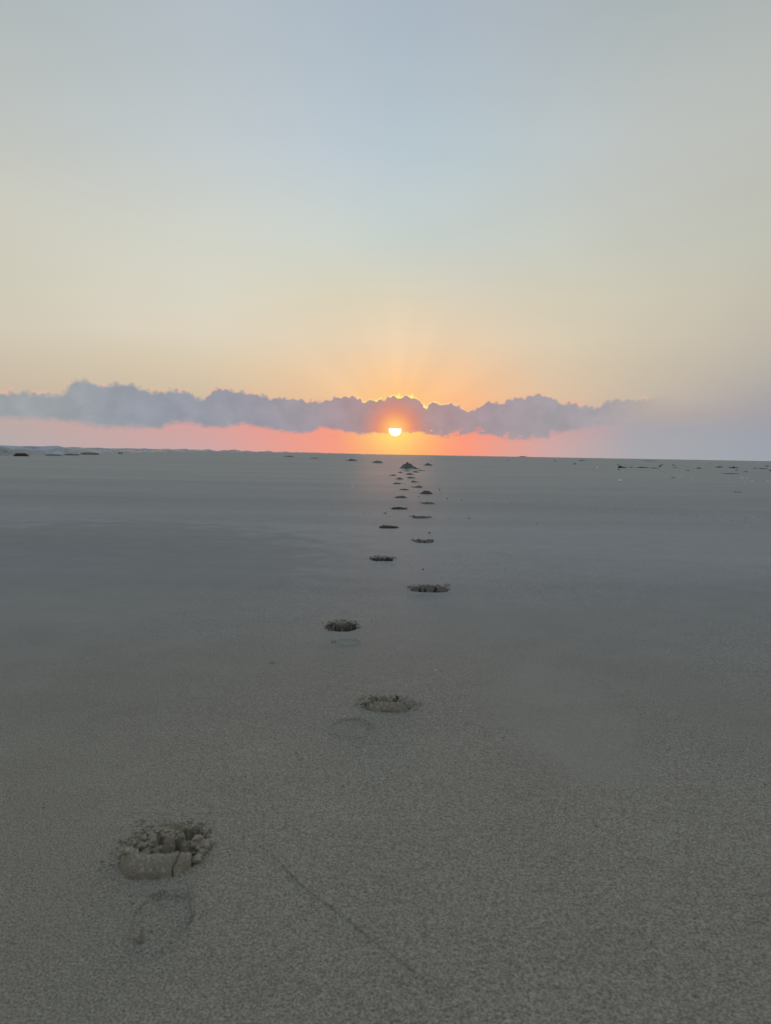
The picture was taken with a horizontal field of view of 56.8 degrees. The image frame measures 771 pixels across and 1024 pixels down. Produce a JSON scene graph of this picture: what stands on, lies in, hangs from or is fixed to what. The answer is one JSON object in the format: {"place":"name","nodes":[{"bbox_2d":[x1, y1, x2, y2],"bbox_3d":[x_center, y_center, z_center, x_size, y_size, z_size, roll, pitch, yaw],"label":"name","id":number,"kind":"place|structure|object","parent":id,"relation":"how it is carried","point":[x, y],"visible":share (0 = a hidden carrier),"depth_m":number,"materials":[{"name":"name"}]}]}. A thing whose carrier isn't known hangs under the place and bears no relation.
{"place":"outdoors","nodes":[
{"label":"outdoors","id":0,"kind":"place"},
{"bbox_2d":[0,445,348,455],"bbox_3d":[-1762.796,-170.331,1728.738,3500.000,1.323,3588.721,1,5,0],"label":"sea","id":1,"kind":"structure","parent":0,"point":[5,450],"depth_m":73.38,"materials":[{"name":"liquid"}]},
{"bbox_2d":[0,452,770,1023],"bbox_3d":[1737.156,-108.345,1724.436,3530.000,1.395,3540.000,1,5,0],"label":"sand beach","id":2,"kind":"structure","parent":0,"point":[510,814],"depth_m":1.27,"materials":[{"name":"beige sand"}]},
{"bbox_2d":[13,453,28,455],"bbox_3d":[-13.508,-2.132,26.440,0.616,0.119,0.363,2,5,8],"label":"seaweed clump","id":3,"kind":"object","parent":2,"relation":"on","point":[20,454],"visible":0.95,"depth_m":26.33,"materials":[{"name":"plant"}]},
{"bbox_2d":[80,452,98,454],"bbox_3d":[-13.470,-2.663,32.414,0.892,0.108,0.555,-1,5,-19],"label":"seaweed clump","id":4,"kind":"object","parent":2,"relation":"on","point":[87,453],"visible":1,"depth_m":32.26,"materials":[{"name":"plant"}]},
{"bbox_2d":[97,817,212,959],"bbox_3d":[-0.275,0.428,0.835,0.131,0.050,0.280,0,5,-9],"label":"footprint","id":5,"kind":"object","parent":2,"relation":"on","point":[165,918],"visible":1,"depth_m":0.82},
{"bbox_2d":[136,929,146,943],"bbox_3d":[-0.251,0.435,0.731,0.012,0.014,0.010,3,5,26],"label":"sand clod","id":6,"kind":"object","parent":5,"relation":"on","point":[141,938],"visible":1,"depth_m":0.73,"materials":[{"name":"beige sand"}]},
{"bbox_2d":[324,618,363,646],"bbox_3d":[-0.119,0.350,1.996,0.106,0.059,0.299,1,5,-5],"label":"footprint","id":7,"kind":"object","parent":2,"relation":"on","point":[341,625],"visible":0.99,"depth_m":2.05},
{"bbox_2d":[263,847,446,996],"bbox_3d":[-0.045,0.437,0.773,0.013,0.002,0.362,-3,6,-41],"label":"groove","id":8,"kind":"object","parent":2,"relation":"on","point":[348,921],"visible":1,"depth_m":0.76},
{"bbox_2d":[323,694,421,738],"bbox_3d":[-0.016,0.390,1.366,0.144,0.039,0.256,3,5,21],"label":"footprint","id":9,"kind":"object","parent":2,"relation":"on","point":[353,727],"visible":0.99,"depth_m":1.34},
{"bbox_2d":[369,555,396,565],"bbox_3d":[-0.013,0.239,3.345,0.128,0.046,0.309,1,5,0],"label":"footprint","id":10,"kind":"object","parent":2,"relation":"on","point":[381,558],"visible":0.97,"depth_m":3.41},
{"bbox_2d":[379,525,398,528],"bbox_3d":[0.021,0.108,4.920,0.148,0.030,0.176,1,5,0],"label":"footprint","id":11,"kind":"object","parent":2,"relation":"on","point":[388,527],"visible":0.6,"depth_m":4.91},
{"bbox_2d":[391,507,406,509],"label":"footprint","id":12,"kind":"object","parent":2,"relation":"on","point":[399,508],"visible":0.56,"depth_m":6.52},
{"bbox_2d":[400,462,415,467],"bbox_3d":[0.642,-1.335,20.222,0.519,0.179,0.847,1,5,0],"label":"sand heap","id":13,"kind":"object","parent":2,"relation":"on","point":[407,465],"visible":1,"depth_m":20.00,"materials":[{"name":"beige sand"}]},
{"bbox_2d":[412,515,430,518],"bbox_3d":[0.289,0.053,5.683,0.168,0.045,0.175,1,5,0],"label":"footprint","id":14,"kind":"object","parent":2,"relation":"on","point":[422,517],"visible":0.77,"depth_m":5.66},
{"bbox_2d":[413,539,433,542],"bbox_3d":[0.219,0.182,4.141,0.126,0.044,0.157,1,5,0],"label":"footprint","id":15,"kind":"object","parent":2,"relation":"on","point":[424,541],"visible":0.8,"depth_m":4.12},
{"bbox_2d":[420,490,431,493],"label":"footprint","id":16,"kind":"object","parent":2,"relation":"on","point":[426,492],"visible":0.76,"depth_m":8.84},
{"bbox_2d":[407,584,449,599],"bbox_3d":[0.161,0.305,2.612,0.162,0.056,0.283,1,5,0],"label":"footprint","id":17,"kind":"object","parent":2,"relation":"on","point":[437,588],"visible":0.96,"depth_m":2.65}
]}

